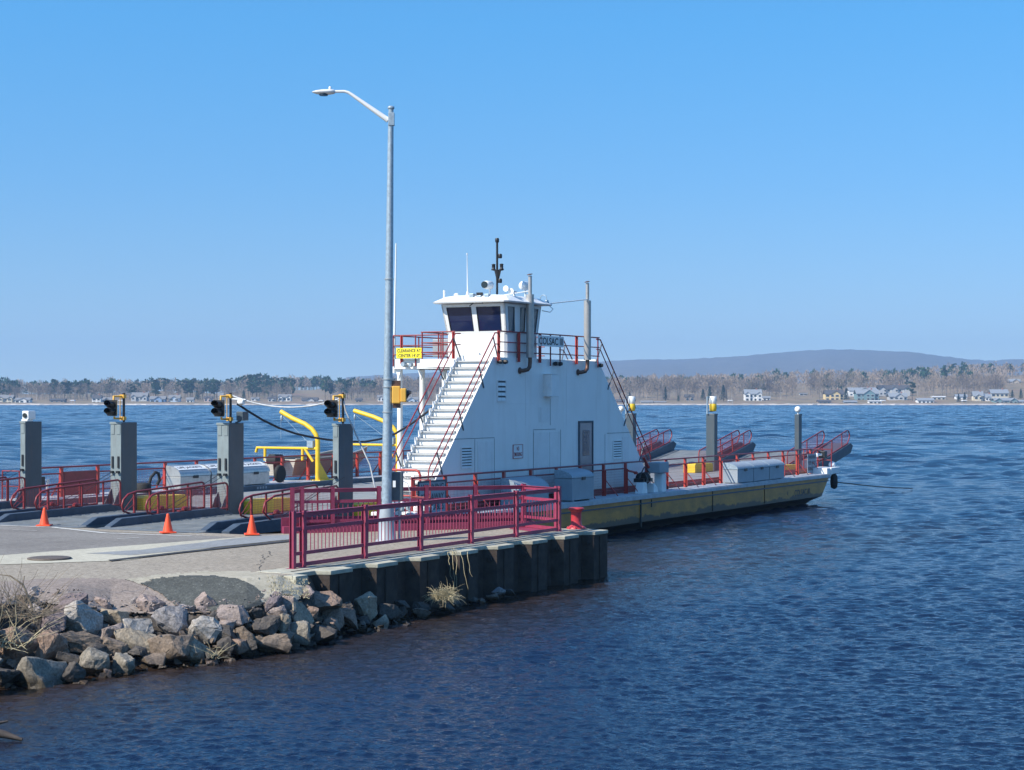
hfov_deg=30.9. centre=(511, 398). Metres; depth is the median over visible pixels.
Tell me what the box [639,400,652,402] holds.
boathouse
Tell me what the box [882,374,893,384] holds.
bare tree
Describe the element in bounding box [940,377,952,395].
bare tree
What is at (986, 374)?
bare tree
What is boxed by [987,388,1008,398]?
house
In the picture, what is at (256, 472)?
deck locker
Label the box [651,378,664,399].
bare tree
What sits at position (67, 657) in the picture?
boulder
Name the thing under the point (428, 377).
bare tree
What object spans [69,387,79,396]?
bare tree
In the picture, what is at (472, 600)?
boulder
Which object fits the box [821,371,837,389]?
bare tree
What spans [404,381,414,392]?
bare tree
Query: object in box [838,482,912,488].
tow cable
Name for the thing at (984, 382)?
bare tree
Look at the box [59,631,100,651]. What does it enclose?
boulder
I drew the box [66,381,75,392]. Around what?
pine tree
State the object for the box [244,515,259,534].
traffic cone
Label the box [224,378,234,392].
pine tree
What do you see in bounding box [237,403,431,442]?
power cable
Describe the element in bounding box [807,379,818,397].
bare tree
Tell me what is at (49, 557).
manhole cover
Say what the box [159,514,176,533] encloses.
traffic cone
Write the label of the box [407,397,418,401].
house
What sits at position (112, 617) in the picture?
boulder
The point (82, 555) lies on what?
concrete strip
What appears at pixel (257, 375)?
pine tree
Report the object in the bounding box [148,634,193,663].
boulder
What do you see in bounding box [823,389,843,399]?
house
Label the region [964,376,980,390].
bare tree
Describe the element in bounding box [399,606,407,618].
boulder
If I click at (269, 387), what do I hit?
bare tree
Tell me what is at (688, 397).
house
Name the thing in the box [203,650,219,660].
boulder
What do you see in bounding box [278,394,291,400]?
house
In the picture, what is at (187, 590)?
dark gravel patch
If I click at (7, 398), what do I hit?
house
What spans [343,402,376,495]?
power cable
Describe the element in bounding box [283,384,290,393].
bare tree
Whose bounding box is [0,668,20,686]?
boulder
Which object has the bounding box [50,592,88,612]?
boulder
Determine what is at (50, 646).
boulder
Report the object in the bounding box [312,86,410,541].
street lamp
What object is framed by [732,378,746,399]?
bare tree
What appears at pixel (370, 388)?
bare tree
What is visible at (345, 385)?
pine tree
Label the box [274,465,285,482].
spare tyre
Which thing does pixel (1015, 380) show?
house
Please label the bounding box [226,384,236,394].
bare tree
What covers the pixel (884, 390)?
house
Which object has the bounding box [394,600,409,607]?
boulder
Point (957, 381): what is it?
bare tree
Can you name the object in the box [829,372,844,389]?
bare tree
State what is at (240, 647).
boulder
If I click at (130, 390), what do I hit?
pine tree
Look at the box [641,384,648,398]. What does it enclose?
bare tree
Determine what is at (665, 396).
fir tree
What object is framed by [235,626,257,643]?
boulder
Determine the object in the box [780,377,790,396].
bare tree
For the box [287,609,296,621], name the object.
boulder
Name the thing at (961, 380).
bare tree
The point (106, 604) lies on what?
boulder
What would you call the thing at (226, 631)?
boulder
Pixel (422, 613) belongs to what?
boulder
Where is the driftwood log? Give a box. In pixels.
[0,720,22,740]
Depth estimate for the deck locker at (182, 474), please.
59.65 m
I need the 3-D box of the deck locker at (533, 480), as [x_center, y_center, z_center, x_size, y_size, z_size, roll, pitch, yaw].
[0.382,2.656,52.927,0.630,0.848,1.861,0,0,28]
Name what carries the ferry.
on the lake water
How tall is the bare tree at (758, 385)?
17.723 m
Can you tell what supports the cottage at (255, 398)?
on the shore
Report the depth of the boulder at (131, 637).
29.39 m
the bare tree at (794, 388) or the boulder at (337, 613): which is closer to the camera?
the boulder at (337, 613)
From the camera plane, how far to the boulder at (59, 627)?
28.94 m
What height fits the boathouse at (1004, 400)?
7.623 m
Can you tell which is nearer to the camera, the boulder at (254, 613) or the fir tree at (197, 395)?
the boulder at (254, 613)
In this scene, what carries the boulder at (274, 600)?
on the shore ground
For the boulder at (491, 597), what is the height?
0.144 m
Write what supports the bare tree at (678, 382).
on the shore
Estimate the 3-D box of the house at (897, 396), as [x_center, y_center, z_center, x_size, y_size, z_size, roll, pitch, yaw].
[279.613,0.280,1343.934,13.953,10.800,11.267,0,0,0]
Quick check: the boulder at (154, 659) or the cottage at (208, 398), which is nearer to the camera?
the boulder at (154, 659)
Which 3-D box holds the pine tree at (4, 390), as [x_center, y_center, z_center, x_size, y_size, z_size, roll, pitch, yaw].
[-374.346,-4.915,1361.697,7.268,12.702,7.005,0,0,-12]
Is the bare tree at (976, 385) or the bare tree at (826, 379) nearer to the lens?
the bare tree at (976, 385)
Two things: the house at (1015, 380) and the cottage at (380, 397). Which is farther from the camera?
the house at (1015, 380)
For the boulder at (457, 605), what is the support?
in the lake water
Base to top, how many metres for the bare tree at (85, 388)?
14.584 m
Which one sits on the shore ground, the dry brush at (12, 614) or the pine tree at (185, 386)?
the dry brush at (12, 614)
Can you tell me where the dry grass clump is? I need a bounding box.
[424,582,462,607]
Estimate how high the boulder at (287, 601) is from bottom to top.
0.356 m
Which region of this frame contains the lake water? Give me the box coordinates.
[0,405,1023,769]
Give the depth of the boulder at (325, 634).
31.85 m
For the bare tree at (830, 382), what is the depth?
1381.37 m
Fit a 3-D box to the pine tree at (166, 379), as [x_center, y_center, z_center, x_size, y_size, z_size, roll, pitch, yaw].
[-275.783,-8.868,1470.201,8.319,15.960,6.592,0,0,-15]
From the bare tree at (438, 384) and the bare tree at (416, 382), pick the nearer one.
the bare tree at (438, 384)
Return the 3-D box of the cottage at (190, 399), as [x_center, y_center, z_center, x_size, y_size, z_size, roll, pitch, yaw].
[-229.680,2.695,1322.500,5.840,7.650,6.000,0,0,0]
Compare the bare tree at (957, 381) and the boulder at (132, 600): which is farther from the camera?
the bare tree at (957, 381)
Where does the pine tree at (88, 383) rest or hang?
on the shore
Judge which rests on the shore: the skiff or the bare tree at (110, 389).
the bare tree at (110, 389)
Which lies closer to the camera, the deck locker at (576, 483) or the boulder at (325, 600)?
the boulder at (325, 600)
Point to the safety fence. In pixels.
(301, 522)
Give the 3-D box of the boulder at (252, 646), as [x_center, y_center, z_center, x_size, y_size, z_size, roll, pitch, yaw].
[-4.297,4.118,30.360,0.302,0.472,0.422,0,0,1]
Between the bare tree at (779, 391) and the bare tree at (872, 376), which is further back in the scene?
the bare tree at (872, 376)
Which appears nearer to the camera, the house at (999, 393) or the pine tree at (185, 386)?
the house at (999, 393)
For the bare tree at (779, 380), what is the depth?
1427.72 m
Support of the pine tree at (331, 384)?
on the shore
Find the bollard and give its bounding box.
[566,507,585,528]
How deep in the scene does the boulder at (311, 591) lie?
32.42 m
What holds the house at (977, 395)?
on the shore
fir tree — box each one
[194,387,200,400]
[662,387,667,400]
[699,389,705,399]
[708,386,711,399]
[719,385,726,400]
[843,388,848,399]
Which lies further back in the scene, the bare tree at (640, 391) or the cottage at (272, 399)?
the bare tree at (640, 391)
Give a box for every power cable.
[232,395,341,407]
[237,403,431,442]
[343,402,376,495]
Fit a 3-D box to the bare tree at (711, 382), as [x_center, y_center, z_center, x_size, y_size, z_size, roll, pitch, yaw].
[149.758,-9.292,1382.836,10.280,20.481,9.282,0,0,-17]
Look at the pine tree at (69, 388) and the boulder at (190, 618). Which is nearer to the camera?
the boulder at (190, 618)
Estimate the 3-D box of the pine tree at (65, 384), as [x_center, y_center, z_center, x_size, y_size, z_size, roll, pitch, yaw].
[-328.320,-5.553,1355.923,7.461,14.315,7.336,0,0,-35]
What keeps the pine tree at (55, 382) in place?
on the shore
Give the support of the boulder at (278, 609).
on the boulder at (285, 621)
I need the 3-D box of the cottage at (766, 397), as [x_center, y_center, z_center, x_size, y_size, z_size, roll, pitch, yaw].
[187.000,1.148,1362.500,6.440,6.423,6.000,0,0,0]
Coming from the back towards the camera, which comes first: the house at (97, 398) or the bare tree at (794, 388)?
the bare tree at (794, 388)
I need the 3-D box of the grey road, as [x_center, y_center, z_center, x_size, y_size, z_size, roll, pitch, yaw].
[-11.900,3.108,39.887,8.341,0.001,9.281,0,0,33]
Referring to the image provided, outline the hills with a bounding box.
[318,349,1023,390]
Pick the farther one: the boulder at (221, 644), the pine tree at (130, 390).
the pine tree at (130, 390)
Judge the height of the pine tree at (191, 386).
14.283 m
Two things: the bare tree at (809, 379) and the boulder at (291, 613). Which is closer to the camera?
the boulder at (291, 613)
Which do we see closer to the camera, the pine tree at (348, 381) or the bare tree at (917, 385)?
the bare tree at (917, 385)
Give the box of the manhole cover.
[27,555,71,560]
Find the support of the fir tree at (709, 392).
on the shore
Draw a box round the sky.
[0,0,1023,393]
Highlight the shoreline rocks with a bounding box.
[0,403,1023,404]
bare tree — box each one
[11,387,19,397]
[25,383,32,397]
[31,383,41,399]
[43,385,51,394]
[56,385,65,394]
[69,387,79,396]
[79,383,90,400]
[91,384,100,394]
[98,384,106,394]
[103,382,112,393]
[112,383,120,394]
[140,381,151,390]
[174,385,183,394]
[194,382,205,397]
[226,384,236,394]
[265,385,273,393]
[272,382,280,396]
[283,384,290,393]
[333,382,343,392]
[356,386,365,394]
[366,384,373,394]
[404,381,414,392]
[410,376,419,396]
[425,374,437,388]
[432,381,441,392]
[610,381,618,392]
[612,378,625,398]
[625,381,635,395]
[631,375,642,397]
[636,382,644,393]
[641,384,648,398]
[646,375,658,392]
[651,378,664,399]
[655,377,669,390]
[663,373,675,397]
[664,382,672,399]
[670,379,677,398]
[671,375,685,397]
[673,377,685,399]
[681,378,691,393]
[681,378,692,392]
[688,376,699,397]
[692,381,702,398]
[697,373,709,389]
[700,381,710,391]
[702,374,713,392]
[707,376,719,389]
[711,385,721,396]
[712,374,724,386]
[720,379,731,399]
[726,376,737,390]
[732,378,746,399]
[737,378,747,397]
[745,378,755,388]
[752,379,764,389]
[755,376,766,388]
[760,373,771,395]
[761,373,775,395]
[765,375,774,390]
[772,385,780,396]
[774,376,784,393]
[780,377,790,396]
[786,376,797,396]
[789,380,800,395]
[803,372,817,391]
[807,374,818,394]
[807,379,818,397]
[815,375,827,387]
[815,381,825,399]
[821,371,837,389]
[824,374,837,389]
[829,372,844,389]
[838,372,851,387]
[846,370,860,385]
[852,375,863,386]
[857,376,866,386]
[865,374,879,386]
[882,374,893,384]
[891,373,903,384]
[893,372,906,384]
[908,376,918,394]
[913,380,920,395]
[927,373,937,394]
[927,374,940,390]
[934,376,948,394]
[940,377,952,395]
[948,375,959,392]
[954,372,968,393]
[962,375,972,396]
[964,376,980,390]
[971,379,980,390]
[978,376,989,393]
[979,373,991,393]
[988,381,997,388]
[991,373,1004,388]
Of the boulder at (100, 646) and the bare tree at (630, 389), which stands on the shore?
the bare tree at (630, 389)
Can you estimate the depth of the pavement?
35.88 m
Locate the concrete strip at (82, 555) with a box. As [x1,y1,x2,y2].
[0,537,241,563]
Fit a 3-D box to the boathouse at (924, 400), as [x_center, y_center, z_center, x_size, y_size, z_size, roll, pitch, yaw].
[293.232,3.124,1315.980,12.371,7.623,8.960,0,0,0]
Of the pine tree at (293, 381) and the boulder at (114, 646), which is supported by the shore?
the pine tree at (293, 381)
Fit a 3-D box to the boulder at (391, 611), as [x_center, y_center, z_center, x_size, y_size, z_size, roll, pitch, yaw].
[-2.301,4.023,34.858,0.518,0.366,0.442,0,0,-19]
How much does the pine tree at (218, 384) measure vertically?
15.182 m
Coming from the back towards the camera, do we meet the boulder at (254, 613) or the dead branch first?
the boulder at (254, 613)
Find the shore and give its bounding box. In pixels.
[0,375,1023,404]
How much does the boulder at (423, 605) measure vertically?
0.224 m
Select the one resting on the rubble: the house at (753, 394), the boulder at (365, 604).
the boulder at (365, 604)
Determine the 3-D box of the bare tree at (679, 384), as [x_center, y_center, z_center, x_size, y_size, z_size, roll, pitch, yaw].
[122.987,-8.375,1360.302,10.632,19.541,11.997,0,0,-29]
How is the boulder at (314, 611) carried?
on the rubble
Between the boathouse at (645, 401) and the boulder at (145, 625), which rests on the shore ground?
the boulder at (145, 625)
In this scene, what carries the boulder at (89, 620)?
on the shore ground
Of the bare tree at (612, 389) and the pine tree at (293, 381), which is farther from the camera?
the pine tree at (293, 381)
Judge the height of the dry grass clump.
0.646 m
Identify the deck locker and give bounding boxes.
[166,464,210,489]
[200,463,216,487]
[244,461,269,485]
[501,476,548,507]
[554,468,593,501]
[723,461,753,482]
[743,460,769,481]
[761,459,784,479]
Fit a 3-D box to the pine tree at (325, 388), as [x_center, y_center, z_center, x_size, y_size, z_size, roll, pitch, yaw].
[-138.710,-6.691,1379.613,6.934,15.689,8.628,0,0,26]
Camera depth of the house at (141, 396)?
1335.00 m
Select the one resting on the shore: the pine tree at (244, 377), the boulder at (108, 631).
the pine tree at (244, 377)
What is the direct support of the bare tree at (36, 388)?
on the shore
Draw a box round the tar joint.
[110,540,288,560]
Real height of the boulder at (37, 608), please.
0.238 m
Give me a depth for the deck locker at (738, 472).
67.20 m
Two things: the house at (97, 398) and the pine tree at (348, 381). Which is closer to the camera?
the house at (97, 398)
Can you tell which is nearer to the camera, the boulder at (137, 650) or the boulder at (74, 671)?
the boulder at (74, 671)
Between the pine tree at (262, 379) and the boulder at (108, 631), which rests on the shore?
the pine tree at (262, 379)
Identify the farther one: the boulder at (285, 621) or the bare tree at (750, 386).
the bare tree at (750, 386)
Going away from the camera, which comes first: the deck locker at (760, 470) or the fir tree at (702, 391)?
the deck locker at (760, 470)
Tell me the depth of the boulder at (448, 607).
36.33 m
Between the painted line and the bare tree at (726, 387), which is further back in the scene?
the bare tree at (726, 387)
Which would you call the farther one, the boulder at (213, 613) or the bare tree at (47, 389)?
the bare tree at (47, 389)
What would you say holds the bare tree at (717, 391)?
on the shore
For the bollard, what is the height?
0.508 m
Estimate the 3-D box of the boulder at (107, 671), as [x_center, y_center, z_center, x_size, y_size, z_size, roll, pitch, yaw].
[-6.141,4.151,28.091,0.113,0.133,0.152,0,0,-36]
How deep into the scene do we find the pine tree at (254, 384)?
1383.03 m
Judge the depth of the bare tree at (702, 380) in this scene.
1436.10 m
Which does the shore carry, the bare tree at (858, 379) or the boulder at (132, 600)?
the bare tree at (858, 379)
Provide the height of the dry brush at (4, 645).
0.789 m
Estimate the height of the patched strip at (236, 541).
0.001 m
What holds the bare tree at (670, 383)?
on the shore
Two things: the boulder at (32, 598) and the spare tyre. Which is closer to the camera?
the boulder at (32, 598)
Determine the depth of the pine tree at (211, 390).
1368.06 m
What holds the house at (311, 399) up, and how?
on the shore
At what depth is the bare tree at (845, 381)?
1416.44 m
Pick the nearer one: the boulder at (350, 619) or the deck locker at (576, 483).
the boulder at (350, 619)
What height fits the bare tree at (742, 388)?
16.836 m
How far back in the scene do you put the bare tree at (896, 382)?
1432.24 m
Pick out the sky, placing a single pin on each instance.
(179, 199)
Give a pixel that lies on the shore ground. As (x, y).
(309, 602)
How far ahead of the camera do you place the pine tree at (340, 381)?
1399.80 m
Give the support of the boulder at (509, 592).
in the lake water
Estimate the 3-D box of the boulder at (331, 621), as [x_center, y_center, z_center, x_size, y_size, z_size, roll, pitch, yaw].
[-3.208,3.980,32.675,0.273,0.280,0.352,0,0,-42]
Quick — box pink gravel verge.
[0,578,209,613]
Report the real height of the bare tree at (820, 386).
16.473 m
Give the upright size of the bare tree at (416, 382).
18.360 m
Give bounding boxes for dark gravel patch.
[141,575,263,611]
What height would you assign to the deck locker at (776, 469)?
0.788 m
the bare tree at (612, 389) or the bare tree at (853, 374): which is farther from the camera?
the bare tree at (853, 374)
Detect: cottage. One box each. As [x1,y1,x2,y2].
[14,398,32,402]
[49,399,66,402]
[102,397,112,401]
[186,397,194,401]
[203,396,213,401]
[250,397,259,400]
[267,397,277,401]
[377,395,382,400]
[762,396,770,399]
[930,396,945,398]
[953,394,967,398]
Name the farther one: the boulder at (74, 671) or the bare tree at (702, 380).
the bare tree at (702, 380)
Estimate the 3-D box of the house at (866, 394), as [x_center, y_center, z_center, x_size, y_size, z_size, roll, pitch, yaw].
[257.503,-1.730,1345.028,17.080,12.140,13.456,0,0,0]
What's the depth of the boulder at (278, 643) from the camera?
30.60 m
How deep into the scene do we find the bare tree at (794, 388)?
1342.34 m
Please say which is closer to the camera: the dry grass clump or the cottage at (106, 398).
the dry grass clump
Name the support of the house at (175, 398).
on the shore
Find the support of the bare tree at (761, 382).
on the shore
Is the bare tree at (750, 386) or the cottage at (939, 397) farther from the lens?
the bare tree at (750, 386)
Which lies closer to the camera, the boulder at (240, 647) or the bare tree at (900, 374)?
the boulder at (240, 647)
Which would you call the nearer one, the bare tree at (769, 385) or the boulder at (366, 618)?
the boulder at (366, 618)
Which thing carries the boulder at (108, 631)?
on the shore ground
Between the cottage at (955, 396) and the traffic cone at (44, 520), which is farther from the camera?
the cottage at (955, 396)
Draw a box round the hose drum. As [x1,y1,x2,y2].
[137,471,160,492]
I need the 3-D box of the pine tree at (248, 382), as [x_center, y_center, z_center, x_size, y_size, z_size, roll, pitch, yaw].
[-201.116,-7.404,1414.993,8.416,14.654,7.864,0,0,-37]
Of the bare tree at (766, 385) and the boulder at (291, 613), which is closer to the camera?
the boulder at (291, 613)
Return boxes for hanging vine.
[445,549,471,592]
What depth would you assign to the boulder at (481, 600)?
38.13 m
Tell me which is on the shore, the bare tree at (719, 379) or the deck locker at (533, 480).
the bare tree at (719, 379)
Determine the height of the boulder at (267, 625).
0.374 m
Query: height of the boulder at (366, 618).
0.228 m
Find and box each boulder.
[0,626,38,662]
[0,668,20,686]
[16,656,67,687]
[17,595,41,607]
[28,586,42,595]
[28,603,45,616]
[35,630,67,658]
[39,613,66,633]
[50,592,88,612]
[56,651,79,664]
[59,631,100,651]
[60,661,85,683]
[64,600,102,634]
[78,647,109,675]
[87,642,107,652]
[94,596,112,608]
[98,623,123,642]
[100,608,129,624]
[102,636,128,657]
[103,668,111,674]
[111,652,135,675]
[114,628,155,654]
[123,618,153,633]
[127,645,147,656]
[129,597,137,603]
[136,584,165,614]
[138,653,165,666]
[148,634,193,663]
[151,604,188,635]
[180,604,195,612]
[185,616,221,642]
[186,613,194,625]
[189,638,209,663]
[194,591,217,606]
[196,605,210,615]
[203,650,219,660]
[206,660,216,665]
[209,611,219,620]
[215,625,236,643]
[216,604,251,626]
[217,637,234,659]
[219,620,236,629]
[232,639,248,657]
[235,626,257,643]
[241,636,256,656]
[248,608,264,618]
[251,615,280,635]
[256,634,263,649]
[258,633,292,653]
[264,591,282,611]
[267,605,287,614]
[277,613,290,632]
[278,631,294,640]
[282,595,297,609]
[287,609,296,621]
[290,620,309,646]
[291,601,313,623]
[302,585,314,598]
[306,606,318,618]
[312,624,336,644]
[314,591,341,611]
[321,607,343,628]
[322,617,339,632]
[342,601,352,608]
[342,607,357,631]
[354,591,377,620]
[356,614,370,625]
[372,614,388,628]
[378,603,402,619]
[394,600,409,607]
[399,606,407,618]
[411,608,430,618]
[412,601,430,610]
[429,599,454,613]
[447,599,461,609]
[467,597,478,603]
[477,598,485,603]
[486,594,498,600]
[491,587,505,594]
[504,589,514,595]
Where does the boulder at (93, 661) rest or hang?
on the shore ground
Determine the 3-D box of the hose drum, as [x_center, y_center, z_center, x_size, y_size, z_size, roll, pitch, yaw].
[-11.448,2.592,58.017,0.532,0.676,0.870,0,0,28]
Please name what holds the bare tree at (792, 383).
on the shore
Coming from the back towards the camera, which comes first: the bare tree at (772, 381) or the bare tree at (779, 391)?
the bare tree at (772, 381)
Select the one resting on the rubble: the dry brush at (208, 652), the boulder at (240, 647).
the dry brush at (208, 652)
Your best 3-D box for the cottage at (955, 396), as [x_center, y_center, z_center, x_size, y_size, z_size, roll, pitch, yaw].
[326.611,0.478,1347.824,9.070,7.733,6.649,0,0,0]
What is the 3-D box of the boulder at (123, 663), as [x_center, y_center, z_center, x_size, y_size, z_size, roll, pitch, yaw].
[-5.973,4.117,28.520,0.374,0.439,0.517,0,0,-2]
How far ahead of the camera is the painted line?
43.29 m
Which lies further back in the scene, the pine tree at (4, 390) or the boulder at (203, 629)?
the pine tree at (4, 390)
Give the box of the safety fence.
[281,484,560,568]
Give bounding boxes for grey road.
[0,525,235,554]
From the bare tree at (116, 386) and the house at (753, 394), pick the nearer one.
the house at (753, 394)
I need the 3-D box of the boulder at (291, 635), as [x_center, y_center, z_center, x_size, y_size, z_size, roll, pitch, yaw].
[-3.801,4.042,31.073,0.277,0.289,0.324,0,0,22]
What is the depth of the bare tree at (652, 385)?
1357.12 m
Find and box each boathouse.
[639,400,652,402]
[816,400,831,402]
[842,400,856,402]
[867,400,880,402]
[915,398,933,402]
[990,398,1017,402]
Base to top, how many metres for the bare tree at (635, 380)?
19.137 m
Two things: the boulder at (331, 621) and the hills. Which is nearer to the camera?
the boulder at (331, 621)
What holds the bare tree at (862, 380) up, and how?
on the shore
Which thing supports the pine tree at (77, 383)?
on the shore
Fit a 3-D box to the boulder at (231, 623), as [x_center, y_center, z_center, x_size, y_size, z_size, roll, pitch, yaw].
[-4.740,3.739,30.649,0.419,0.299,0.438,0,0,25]
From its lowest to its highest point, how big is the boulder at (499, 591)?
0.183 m
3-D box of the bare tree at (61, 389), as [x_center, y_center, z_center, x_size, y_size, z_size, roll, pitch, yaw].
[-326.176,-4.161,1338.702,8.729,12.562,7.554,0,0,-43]
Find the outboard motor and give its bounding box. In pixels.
[266,454,285,480]
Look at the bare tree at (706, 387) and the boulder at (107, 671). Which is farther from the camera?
the bare tree at (706, 387)
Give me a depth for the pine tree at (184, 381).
1438.29 m
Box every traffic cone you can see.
[36,508,52,525]
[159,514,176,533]
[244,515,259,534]
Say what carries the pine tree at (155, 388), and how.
on the shore
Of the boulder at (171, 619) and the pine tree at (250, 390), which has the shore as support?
the pine tree at (250, 390)
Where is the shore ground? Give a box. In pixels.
[0,575,407,676]
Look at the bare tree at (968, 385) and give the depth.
1366.80 m
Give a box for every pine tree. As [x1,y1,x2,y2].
[0,384,7,393]
[51,380,58,390]
[60,382,68,398]
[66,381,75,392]
[73,382,81,399]
[82,380,92,399]
[128,385,136,393]
[151,385,158,393]
[160,378,169,395]
[162,381,168,395]
[174,383,182,392]
[181,380,187,390]
[183,383,192,393]
[187,382,194,395]
[203,379,211,391]
[206,382,215,395]
[212,380,220,391]
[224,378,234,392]
[238,375,247,390]
[243,380,253,397]
[248,384,253,392]
[252,373,261,382]
[252,382,259,396]
[254,381,264,396]
[260,375,267,385]
[288,378,295,386]
[321,379,328,399]
[328,383,334,396]
[335,380,344,393]
[341,382,348,400]
[343,380,352,398]
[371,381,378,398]
[906,382,915,400]
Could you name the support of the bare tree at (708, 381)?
on the shore
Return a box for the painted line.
[0,525,199,538]
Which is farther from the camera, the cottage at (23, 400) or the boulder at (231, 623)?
the cottage at (23, 400)
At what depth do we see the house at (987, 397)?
1330.27 m
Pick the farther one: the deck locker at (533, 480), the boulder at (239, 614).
the deck locker at (533, 480)
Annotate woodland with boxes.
[0,361,1023,397]
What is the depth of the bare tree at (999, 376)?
1385.31 m
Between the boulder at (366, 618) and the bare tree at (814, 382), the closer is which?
the boulder at (366, 618)
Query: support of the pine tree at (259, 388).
on the shore
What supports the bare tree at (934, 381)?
on the shore
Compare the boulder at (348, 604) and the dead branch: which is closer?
the dead branch
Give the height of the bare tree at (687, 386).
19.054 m
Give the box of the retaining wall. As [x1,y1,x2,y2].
[257,528,607,620]
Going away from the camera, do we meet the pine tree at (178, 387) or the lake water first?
the lake water
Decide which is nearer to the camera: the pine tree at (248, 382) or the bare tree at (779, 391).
the bare tree at (779, 391)
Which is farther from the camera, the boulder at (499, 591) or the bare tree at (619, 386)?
the bare tree at (619, 386)
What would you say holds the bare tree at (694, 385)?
on the shore
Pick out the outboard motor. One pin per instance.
(273, 460)
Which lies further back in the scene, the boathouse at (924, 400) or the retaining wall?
the boathouse at (924, 400)
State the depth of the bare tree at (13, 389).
1340.06 m
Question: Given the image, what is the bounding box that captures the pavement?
[0,525,564,581]
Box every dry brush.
[0,555,96,621]
[0,606,61,651]
[189,641,236,658]
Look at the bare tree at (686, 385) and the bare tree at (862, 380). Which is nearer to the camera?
the bare tree at (686, 385)
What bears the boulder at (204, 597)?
on the shore ground
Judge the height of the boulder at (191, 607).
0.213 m
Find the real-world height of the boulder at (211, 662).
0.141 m
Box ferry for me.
[0,238,852,533]
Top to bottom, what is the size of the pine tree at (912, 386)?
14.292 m
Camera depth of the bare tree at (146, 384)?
1413.24 m
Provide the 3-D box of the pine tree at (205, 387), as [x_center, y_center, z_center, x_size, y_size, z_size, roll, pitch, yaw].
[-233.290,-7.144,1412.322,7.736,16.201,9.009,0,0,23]
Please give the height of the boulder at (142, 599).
0.666 m
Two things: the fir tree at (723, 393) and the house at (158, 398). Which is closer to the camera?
the house at (158, 398)
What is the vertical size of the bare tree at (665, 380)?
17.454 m
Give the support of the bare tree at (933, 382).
on the shore
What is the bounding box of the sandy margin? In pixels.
[127,571,304,601]
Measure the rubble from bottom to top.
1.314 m
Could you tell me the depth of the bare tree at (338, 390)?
1367.98 m
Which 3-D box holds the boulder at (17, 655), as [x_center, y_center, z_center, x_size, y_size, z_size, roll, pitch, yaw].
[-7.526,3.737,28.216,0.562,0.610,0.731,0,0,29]
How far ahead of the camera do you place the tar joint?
37.81 m
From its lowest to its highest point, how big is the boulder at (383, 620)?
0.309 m
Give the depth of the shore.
1401.08 m
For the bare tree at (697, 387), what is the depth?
1381.50 m
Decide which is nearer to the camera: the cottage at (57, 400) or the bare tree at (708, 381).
the cottage at (57, 400)
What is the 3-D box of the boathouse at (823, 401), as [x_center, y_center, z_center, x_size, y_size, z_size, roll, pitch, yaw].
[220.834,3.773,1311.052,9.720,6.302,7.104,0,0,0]
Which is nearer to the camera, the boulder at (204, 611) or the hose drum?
the boulder at (204, 611)
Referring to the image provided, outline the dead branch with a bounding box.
[0,574,36,633]
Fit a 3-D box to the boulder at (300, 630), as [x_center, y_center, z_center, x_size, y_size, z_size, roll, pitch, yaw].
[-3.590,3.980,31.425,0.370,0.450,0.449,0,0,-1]
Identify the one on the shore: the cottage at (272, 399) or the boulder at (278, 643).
the cottage at (272, 399)
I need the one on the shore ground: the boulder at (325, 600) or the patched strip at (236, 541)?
the boulder at (325, 600)
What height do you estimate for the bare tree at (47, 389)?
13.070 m
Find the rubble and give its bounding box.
[0,586,425,690]
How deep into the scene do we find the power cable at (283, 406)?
48.76 m
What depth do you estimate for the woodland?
1577.32 m
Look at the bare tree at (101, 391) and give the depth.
1355.13 m
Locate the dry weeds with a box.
[267,574,308,598]
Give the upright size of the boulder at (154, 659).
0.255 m
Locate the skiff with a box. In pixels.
[264,446,367,475]
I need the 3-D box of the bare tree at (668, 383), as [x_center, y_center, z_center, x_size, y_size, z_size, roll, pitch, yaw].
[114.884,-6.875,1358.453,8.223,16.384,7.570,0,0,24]
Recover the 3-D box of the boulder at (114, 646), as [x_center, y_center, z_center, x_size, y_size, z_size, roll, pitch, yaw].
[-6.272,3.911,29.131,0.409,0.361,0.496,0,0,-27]
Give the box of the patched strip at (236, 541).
[93,535,288,554]
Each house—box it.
[0,394,14,401]
[91,394,102,401]
[131,391,149,400]
[149,396,166,401]
[168,394,181,401]
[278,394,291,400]
[301,397,318,401]
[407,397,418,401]
[684,394,693,400]
[743,388,761,400]
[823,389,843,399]
[846,386,876,395]
[853,388,879,399]
[876,384,909,395]
[886,392,907,399]
[971,390,983,400]
[983,392,991,400]
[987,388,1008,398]
[1006,379,1021,382]
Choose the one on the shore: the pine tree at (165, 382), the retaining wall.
the pine tree at (165, 382)
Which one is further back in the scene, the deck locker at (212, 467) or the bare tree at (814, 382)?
the bare tree at (814, 382)
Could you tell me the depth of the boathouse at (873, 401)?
1306.00 m
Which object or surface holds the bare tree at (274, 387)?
on the shore

